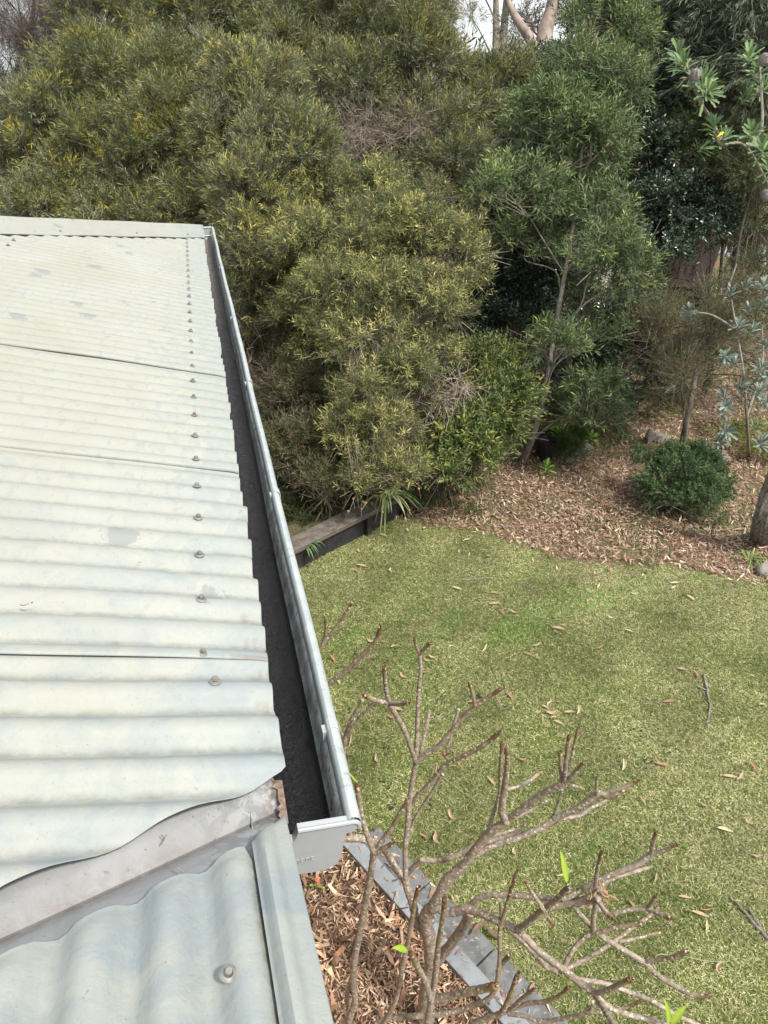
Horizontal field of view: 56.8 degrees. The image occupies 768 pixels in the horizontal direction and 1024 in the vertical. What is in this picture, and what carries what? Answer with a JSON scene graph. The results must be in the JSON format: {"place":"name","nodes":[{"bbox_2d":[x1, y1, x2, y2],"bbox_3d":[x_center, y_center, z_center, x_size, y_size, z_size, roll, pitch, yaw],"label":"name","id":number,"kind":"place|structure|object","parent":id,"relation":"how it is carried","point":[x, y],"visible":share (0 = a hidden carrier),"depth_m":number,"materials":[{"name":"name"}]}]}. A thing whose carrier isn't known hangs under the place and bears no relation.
{"place":"outdoors","nodes":[
{"label":"outdoors","id":0,"kind":"place"},
{"bbox_2d":[0,0,640,91],"label":"sky","id":1,"kind":"structure","parent":0,"point":[486,28],"materials":[{"name":"white"}]},
{"bbox_2d":[1,100,767,965],"bbox_3d":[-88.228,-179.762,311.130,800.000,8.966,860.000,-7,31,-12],"label":"ground","id":2,"kind":"structure","parent":0,"point":[631,552],"depth_m":7.37,"materials":[{"name":"brown soil"}]},
{"bbox_2d":[0,41,83,217],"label":"dark pine tree","id":3,"kind":"object","parent":2,"relation":"on","point":[2,73],"visible":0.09,"depth_m":11.93,"materials":[{"name":"green plant"}]},
{"bbox_2d":[0,0,96,154],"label":"casuarina tree","id":4,"kind":"object","parent":2,"relation":"on","point":[30,25],"visible":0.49,"depth_m":12.15,"materials":[{"name":"grey plant"}]},
{"bbox_2d":[0,0,192,212],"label":"gum tree","id":5,"kind":"object","parent":2,"relation":"on","point":[99,84],"depth_m":15.94,"materials":[{"name":"green plant"}]},
{"bbox_2d":[0,0,267,231],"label":"wattle tree","id":6,"kind":"object","parent":2,"relation":"on","point":[152,77],"visible":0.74,"depth_m":8.81,"materials":[{"name":"green plant"}]},
{"bbox_2d":[0,216,361,1023],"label":"house","id":7,"kind":"structure","parent":2,"relation":"on","point":[162,670],"depth_m":1.19,"materials":[{"name":"paint"}]},
{"bbox_2d":[98,0,342,266],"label":"wattle tree","id":8,"kind":"object","parent":2,"relation":"on","point":[241,13],"visible":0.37,"depth_m":10.64,"materials":[{"name":"green plant"}]},
{"bbox_2d":[170,25,349,373],"bbox_3d":[-1.507,-3.573,9.021,2.179,4.436,4.065,-7,31,-12],"label":"wattle tree","id":9,"kind":"object","parent":2,"relation":"on","point":[260,130],"visible":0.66,"depth_m":7.94,"materials":[{"name":"green plant"}]},
{"bbox_2d":[239,271,364,512],"bbox_3d":[-0.995,-1.507,7.663,1.583,2.042,3.900,-7,31,-12],"label":"scrubby bush","id":10,"kind":"object","parent":2,"relation":"on","point":[316,371],"visible":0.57,"depth_m":7.07,"materials":[{"name":"green plant"}]},
{"bbox_2d":[260,445,387,536],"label":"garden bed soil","id":11,"kind":"structure","parent":2,"relation":"on","point":[294,528],"depth_m":6.70,"materials":[{"name":"brown soil"}]},
{"bbox_2d":[243,329,363,530],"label":"dead undergrowth","id":12,"kind":"object","parent":11,"relation":"on","point":[257,377],"visible":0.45,"depth_m":6.88,"materials":[{"name":"brown plant"}]},
{"bbox_2d":[306,541,322,558],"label":"fern","id":13,"kind":"object","parent":11,"relation":"on","point":[308,549],"visible":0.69,"depth_m":6.09,"materials":[{"name":"green plant"}]},
{"bbox_2d":[257,413,390,526],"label":"undergrowth leaves","id":14,"kind":"object","parent":11,"relation":"on","point":[288,511],"visible":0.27,"depth_m":6.73,"materials":[{"name":"green plant"}]},
{"bbox_2d":[313,434,420,518],"bbox_3d":[-0.200,-0.339,6.644,1.074,0.591,1.372,1,30,1],"label":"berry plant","id":15,"kind":"object","parent":11,"relation":"on","point":[338,460],"visible":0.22,"depth_m":6.74,"materials":[{"name":"green plant"}]},
{"bbox_2d":[363,482,427,531],"bbox_3d":[0.120,-0.098,6.799,0.587,0.286,0.989,10,31,17],"label":"strappy plant","id":16,"kind":"object","parent":11,"relation":"on","point":[387,499],"visible":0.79,"depth_m":6.67,"materials":[{"name":"green plant"}]},
{"bbox_2d":[16,12,650,181],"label":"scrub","id":17,"kind":"object","parent":2,"relation":"on","point":[472,39],"visible":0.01,"depth_m":27.35,"materials":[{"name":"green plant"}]},
{"bbox_2d":[190,30,478,263],"bbox_3d":[-0.982,-6.614,13.485,6.700,5.136,6.728,-7,31,-12],"label":"gum tree","id":18,"kind":"object","parent":2,"relation":"on","point":[345,103],"visible":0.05,"depth_m":13.07,"materials":[{"name":"green plant"}]},
{"bbox_2d":[281,489,408,572],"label":"retaining wall","id":19,"kind":"structure","parent":2,"relation":"on","point":[328,536],"depth_m":6.42,"materials":[{"name":"grey wood"}]},
{"bbox_2d":[224,140,510,513],"bbox_3d":[-0.217,-2.190,7.763,2.788,3.264,5.094,-15,33,-24],"label":"bottlebrush bush","id":20,"kind":"object","parent":2,"relation":"on","point":[351,247],"visible":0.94,"depth_m":6.92,"materials":[{"name":"green plant"}]},
{"bbox_2d":[399,344,493,448],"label":"drooping twigs","id":21,"kind":"object","parent":20,"relation":"attached to","point":[452,392],"visible":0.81,"depth_m":6.64,"materials":[{"name":"brown plant"}]},
{"bbox_2d":[299,848,510,1023],"bbox_3d":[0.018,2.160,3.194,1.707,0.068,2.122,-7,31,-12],"label":"bark mulch","id":22,"kind":"object","parent":2,"relation":"on","point":[390,975],"visible":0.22,"depth_m":3.34,"materials":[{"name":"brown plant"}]},
{"bbox_2d":[310,876,322,893],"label":"seedling","id":23,"kind":"object","parent":22,"relation":"on","point":[317,880],"visible":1,"depth_m":3.59,"materials":[{"name":"green plant"}]},
{"bbox_2d":[311,600,712,1023],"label":"frangipani tree","id":24,"kind":"object","parent":22,"relation":"on","point":[436,954],"visible":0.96,"depth_m":2.33,"materials":[{"name":"brown plant"}]},
{"bbox_2d":[247,0,565,358],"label":"wattle tree","id":25,"kind":"object","parent":2,"relation":"on","point":[409,33],"visible":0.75,"depth_m":9.61,"materials":[{"name":"green plant"}]},
{"bbox_2d":[299,65,463,203],"bbox_3d":[-0.263,-4.864,9.320,2.623,1.783,1.944,-18,34,-28],"label":"dead twigs tangle","id":26,"kind":"object","parent":25,"relation":"attached to","point":[382,127],"visible":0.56,"depth_m":9.20,"materials":[{"name":"brown plant"}]},
{"bbox_2d":[389,0,479,180],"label":"gum tree","id":27,"kind":"object","parent":2,"relation":"on","point":[450,7],"visible":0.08,"depth_m":19.62,"materials":[{"name":"green plant"}]},
{"bbox_2d":[343,827,567,1023],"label":"garden edging","id":28,"kind":"object","parent":2,"relation":"on","point":[475,952],"visible":0.59,"depth_m":3.38,"materials":[{"name":"concrete"}]},
{"bbox_2d":[349,824,554,1023],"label":"edging litter","id":29,"kind":"object","parent":28,"relation":"on","point":[460,949],"visible":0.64,"depth_m":3.48,"materials":[{"name":"brown plant"}]},
{"bbox_2d":[471,921,487,935],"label":"fallen leaf","id":30,"kind":"object","parent":28,"relation":"on","point":[478,926],"visible":0.91,"depth_m":3.44,"materials":[{"name":"brown plant"}]},
{"bbox_2d":[486,925,507,942],"bbox_3d":[0.535,2.029,3.404,0.124,0.011,0.025,23,37,34],"label":"fallen leaf","id":31,"kind":"object","parent":28,"relation":"on","point":[492,932],"visible":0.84,"depth_m":3.42,"materials":[{"name":"brown plant"}]},
{"bbox_2d":[455,0,500,136],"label":"gum tree","id":32,"kind":"object","parent":2,"relation":"on","point":[495,6],"visible":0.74,"depth_m":21.78,"materials":[{"name":"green plant"}]},
{"bbox_2d":[401,326,557,525],"bbox_3d":[0.942,-0.913,7.133,1.569,1.532,2.620,4,30,7],"label":"broadleaf shrub","id":33,"kind":"object","parent":2,"relation":"on","point":[475,436],"visible":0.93,"depth_m":6.75,"materials":[{"name":"green plant"}]},
{"bbox_2d":[253,331,767,584],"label":"leaf litter","id":34,"kind":"object","parent":2,"relation":"on","point":[613,518],"visible":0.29,"depth_m":7.08,"materials":[{"name":"brown plant"}]},
{"bbox_2d":[539,458,556,473],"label":"seedling","id":35,"kind":"object","parent":34,"relation":"on","point":[547,462],"visible":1,"depth_m":7.68,"materials":[{"name":"green plant"}]},
{"bbox_2d":[585,429,598,442],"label":"seedling","id":36,"kind":"object","parent":34,"relation":"on","point":[593,435],"visible":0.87,"depth_m":8.22,"materials":[{"name":"green plant"}]},
{"bbox_2d":[728,548,767,572],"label":"grass tuft","id":37,"kind":"object","parent":34,"relation":"on","point":[749,555],"visible":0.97,"depth_m":6.26,"materials":[{"name":"green plant"}]},
{"bbox_2d":[500,0,544,138],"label":"gum tree","id":38,"kind":"object","parent":2,"relation":"on","point":[503,7],"visible":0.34,"depth_m":24.17,"materials":[{"name":"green plant"}]},
{"bbox_2d":[492,524,568,533],"bbox_3d":[1.381,0.156,6.718,0.721,0.020,0.016,7,31,13],"label":"fallen stick","id":39,"kind":"object","parent":2,"relation":"on","point":[524,527],"visible":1,"depth_m":6.73,"materials":[{"name":"brown wood"}]},
{"bbox_2d":[482,0,586,245],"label":"gum tree","id":40,"kind":"object","parent":2,"relation":"on","point":[548,22],"visible":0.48,"depth_m":18.30,"materials":[{"name":"beige plant"}]},
{"bbox_2d":[536,435,557,461],"bbox_3d":[1.827,-0.710,8.026,0.240,0.238,0.240,-7,31,-12],"label":"plant pot","id":41,"kind":"object","parent":2,"relation":"on","point":[545,448],"visible":0.95,"depth_m":7.97,"materials":[{"name":"black plastic"}]},
{"bbox_2d":[428,33,670,424],"bbox_3d":[2.411,-4.186,9.900,3.088,4.491,6.224,5,30,9],"label":"lilly pilly tree","id":42,"kind":"object","parent":2,"relation":"on","point":[518,304],"visible":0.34,"depth_m":8.68,"materials":[{"name":"green plant"}]},
{"bbox_2d":[408,379,697,574],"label":"weeds","id":43,"kind":"object","parent":2,"relation":"on","point":[566,442],"visible":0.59,"depth_m":8.05,"materials":[{"name":"green plant"}]},
{"bbox_2d":[445,26,669,286],"bbox_3d":[3.278,-6.567,13.539,5.571,5.020,5.119,-7,31,-12],"label":"gum tree","id":44,"kind":"object","parent":2,"relation":"on","point":[519,137],"visible":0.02,"depth_m":12.64,"materials":[{"name":"green plant"}]},
{"bbox_2d":[548,426,569,451],"bbox_3d":[1.993,-0.841,8.171,0.404,0.320,0.237,-7,31,-12],"label":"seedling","id":45,"kind":"object","parent":2,"relation":"on","point":[558,431],"visible":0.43,"depth_m":8.11,"materials":[{"name":"green plant"}]},
{"bbox_2d":[453,0,676,462],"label":"sapling tree","id":46,"kind":"object","parent":2,"relation":"on","point":[582,110],"visible":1,"depth_m":7.71,"materials":[{"name":"green plant"}]},
{"bbox_2d":[565,457,578,462],"bbox_3d":[2.115,-0.588,8.027,0.186,0.054,0.124,-15,33,-25],"label":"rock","id":47,"kind":"object","parent":2,"relation":"on","point":[568,459],"visible":0.71,"depth_m":7.98,"materials":[{"name":"grey stone"}]},
{"bbox_2d":[569,443,593,457],"bbox_3d":[2.280,-0.695,8.173,0.300,0.190,0.182,-16,33,-25],"label":"rock","id":48,"kind":"object","parent":2,"relation":"on","point":[588,452],"visible":0.41,"depth_m":8.11,"materials":[{"name":"grey stone"}]},
{"bbox_2d":[546,0,738,306],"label":"stringybark tree","id":49,"kind":"object","parent":2,"relation":"on","point":[697,269],"visible":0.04,"depth_m":13.94,"materials":[{"name":"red plant"}]},
{"bbox_2d":[643,429,653,444],"bbox_3d":[3.139,-0.882,8.434,0.120,0.228,0.101,-7,31,-12],"label":"rock","id":50,"kind":"object","parent":2,"relation":"on","point":[649,435],"visible":0.67,"depth_m":8.38,"materials":[{"name":"grey stone"}]},
{"bbox_2d":[652,432,672,443],"bbox_3d":[3.310,-0.876,8.513,0.266,0.142,0.196,-7,31,-12],"label":"rock","id":51,"kind":"object","parent":2,"relation":"on","point":[659,437],"visible":0.61,"depth_m":8.44,"materials":[{"name":"beige stone"}]},
{"bbox_2d":[588,35,750,282],"bbox_3d":[4.009,-4.287,10.052,2.050,4.463,3.749,8,31,13],"label":"lilly pilly tree","id":52,"kind":"object","parent":2,"relation":"on","point":[669,204],"visible":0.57,"depth_m":9.29,"materials":[{"name":"green plant"}]},
{"bbox_2d":[584,0,767,137],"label":"gum tree","id":53,"kind":"object","parent":2,"relation":"on","point":[727,33],"visible":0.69,"depth_m":9.08,"materials":[{"name":"green plant"}]},
{"bbox_2d":[589,261,767,294],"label":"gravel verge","id":54,"kind":"structure","parent":2,"relation":"on","point":[633,274],"depth_m":16.81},
{"bbox_2d":[623,434,740,527],"bbox_3d":[2.946,-0.353,6.990,1.125,0.842,0.958,9,31,15],"label":"round shrub","id":55,"kind":"object","parent":2,"relation":"on","point":[698,467],"visible":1,"depth_m":6.82,"materials":[{"name":"green plant"}]},
{"bbox_2d":[602,118,767,425],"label":"wiry shrub","id":56,"kind":"object","parent":2,"relation":"on","point":[750,255],"visible":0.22,"depth_m":9.38,"materials":[{"name":"green plant"}]},
{"bbox_2d":[613,249,767,442],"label":"twiggy shrub","id":57,"kind":"object","parent":2,"relation":"on","point":[716,305],"visible":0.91,"depth_m":7.92,"materials":[{"name":"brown plant"}]},
{"bbox_2d":[639,65,767,362],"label":"tea tree","id":58,"kind":"object","parent":2,"relation":"on","point":[730,159],"visible":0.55,"depth_m":9.20,"materials":[{"name":"green plant"}]},
{"bbox_2d":[661,38,767,200],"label":"banksia tree","id":59,"kind":"object","parent":2,"relation":"on","point":[759,142],"visible":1,"depth_m":5.21,"materials":[{"name":"green plant"}]},
{"bbox_2d":[677,275,767,456],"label":"banksia tree","id":60,"kind":"object","parent":2,"relation":"on","point":[725,433],"visible":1,"depth_m":6.99,"materials":[{"name":"green plant"}]},
{"bbox_2d":[719,450,727,462],"bbox_3d":[3.771,-0.623,8.044,0.251,0.178,0.178,6,30,10],"label":"rock","id":61,"kind":"object","parent":2,"relation":"on","point":[725,453],"visible":0.14,"depth_m":7.97,"materials":[{"name":"beige stone"}]},
{"bbox_2d":[701,168,757,397],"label":"bare stems","id":62,"kind":"object","parent":2,"relation":"on","point":[737,248],"visible":0.37,"depth_m":9.29,"materials":[{"name":"brown plant"}]},
{"bbox_2d":[707,417,767,465],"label":"groundcover","id":63,"kind":"object","parent":2,"relation":"on","point":[744,438],"visible":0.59,"depth_m":8.06,"materials":[{"name":"green plant"}]},
{"bbox_2d":[749,124,767,545],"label":"leaning tree","id":64,"kind":"object","parent":2,"relation":"on","point":[759,531],"visible":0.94,"depth_m":6.09,"materials":[{"name":"brown plant"}]},
{"bbox_2d":[755,562,767,577],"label":"rock","id":65,"kind":"object","parent":2,"relation":"on","point":[761,569],"visible":0.95,"depth_m":6.07,"materials":[{"name":"beige stone"}]},
{"bbox_2d":[294,514,767,1023],"bbox_3d":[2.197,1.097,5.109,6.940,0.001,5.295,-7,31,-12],"label":"lawn","id":66,"kind":"structure","parent":0,"point":[557,920],"depth_m":4.50,"materials":[{"name":"green plant"}]},
{"bbox_2d":[449,808,455,818],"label":"fallen leaf","id":67,"kind":"object","parent":66,"relation":"on","point":[451,815],"visible":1,"depth_m":4.00,"materials":[{"name":"beige plant"}]},
{"bbox_2d":[438,674,470,715],"bbox_3d":[0.490,1.233,4.843,0.213,0.016,0.438,6,30,11],"label":"fallen stick","id":68,"kind":"object","parent":66,"relation":"on","point":[439,696],"visible":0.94,"depth_m":4.75,"materials":[{"name":"beige wood"}]},
{"bbox_2d":[306,565,670,810],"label":"fallen leaves","id":69,"kind":"object","parent":66,"relation":"on","point":[430,804],"visible":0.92,"depth_m":4.46,"materials":[{"name":"brown plant"}]},
{"bbox_2d":[462,577,544,596],"bbox_3d":[1.004,0.601,5.942,0.694,0.020,0.126,10,31,17],"label":"fallen stick","id":70,"kind":"object","parent":66,"relation":"on","point":[498,579],"visible":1,"depth_m":6.00,"materials":[{"name":"brown wood"}]},
{"bbox_2d":[400,512,762,603],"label":"strewn litter","id":71,"kind":"object","parent":66,"relation":"on","point":[609,568],"visible":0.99,"depth_m":6.10,"materials":[{"name":"brown plant"}]},
{"bbox_2d":[655,949,731,964],"bbox_3d":[1.461,2.095,3.341,0.389,0.019,0.056,-2,30,-3],"label":"fallen stick","id":72,"kind":"object","parent":66,"relation":"on","point":[695,958],"visible":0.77,"depth_m":3.33,"materials":[{"name":"brown wood"}]},
{"bbox_2d":[692,910,708,916],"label":"fallen leaf","id":73,"kind":"object","parent":66,"relation":"on","point":[700,912],"visible":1,"depth_m":3.51,"materials":[{"name":"beige plant"}]},
{"bbox_2d":[696,674,710,725],"bbox_3d":[2.169,1.264,4.791,0.076,0.027,0.497,6,31,11],"label":"fallen stick","id":74,"kind":"object","parent":66,"relation":"on","point":[706,687],"visible":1,"depth_m":4.84,"materials":[{"name":"grey wood"}]},
{"bbox_2d":[706,920,708,933],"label":"fallen leaf","id":75,"kind":"object","parent":66,"relation":"on","point":[707,926],"visible":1,"depth_m":3.46,"materials":[{"name":"beige plant"}]},
{"bbox_2d":[716,962,722,970],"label":"fallen leaf","id":76,"kind":"object","parent":66,"relation":"on","point":[718,965],"visible":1,"depth_m":3.30,"materials":[{"name":"beige plant"}]},
{"bbox_2d":[716,826,732,831],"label":"fallen leaf","id":77,"kind":"object","parent":66,"relation":"on","point":[724,828],"visible":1,"depth_m":3.92,"materials":[{"name":"beige plant"}]},
{"bbox_2d":[737,770,743,778],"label":"fallen leaf","id":78,"kind":"object","parent":66,"relation":"on","point":[741,776],"visible":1,"depth_m":4.23,"materials":[{"name":"beige plant"}]},
{"bbox_2d":[730,897,767,939],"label":"fallen stick","id":79,"kind":"object","parent":66,"relation":"on","point":[759,928],"visible":1,"depth_m":3.49,"materials":[{"name":"grey wood"}]},
{"bbox_2d":[748,759,757,771],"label":"fallen leaf","id":80,"kind":"object","parent":66,"relation":"on","point":[753,765],"visible":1,"depth_m":4.30,"materials":[{"name":"brown plant"}]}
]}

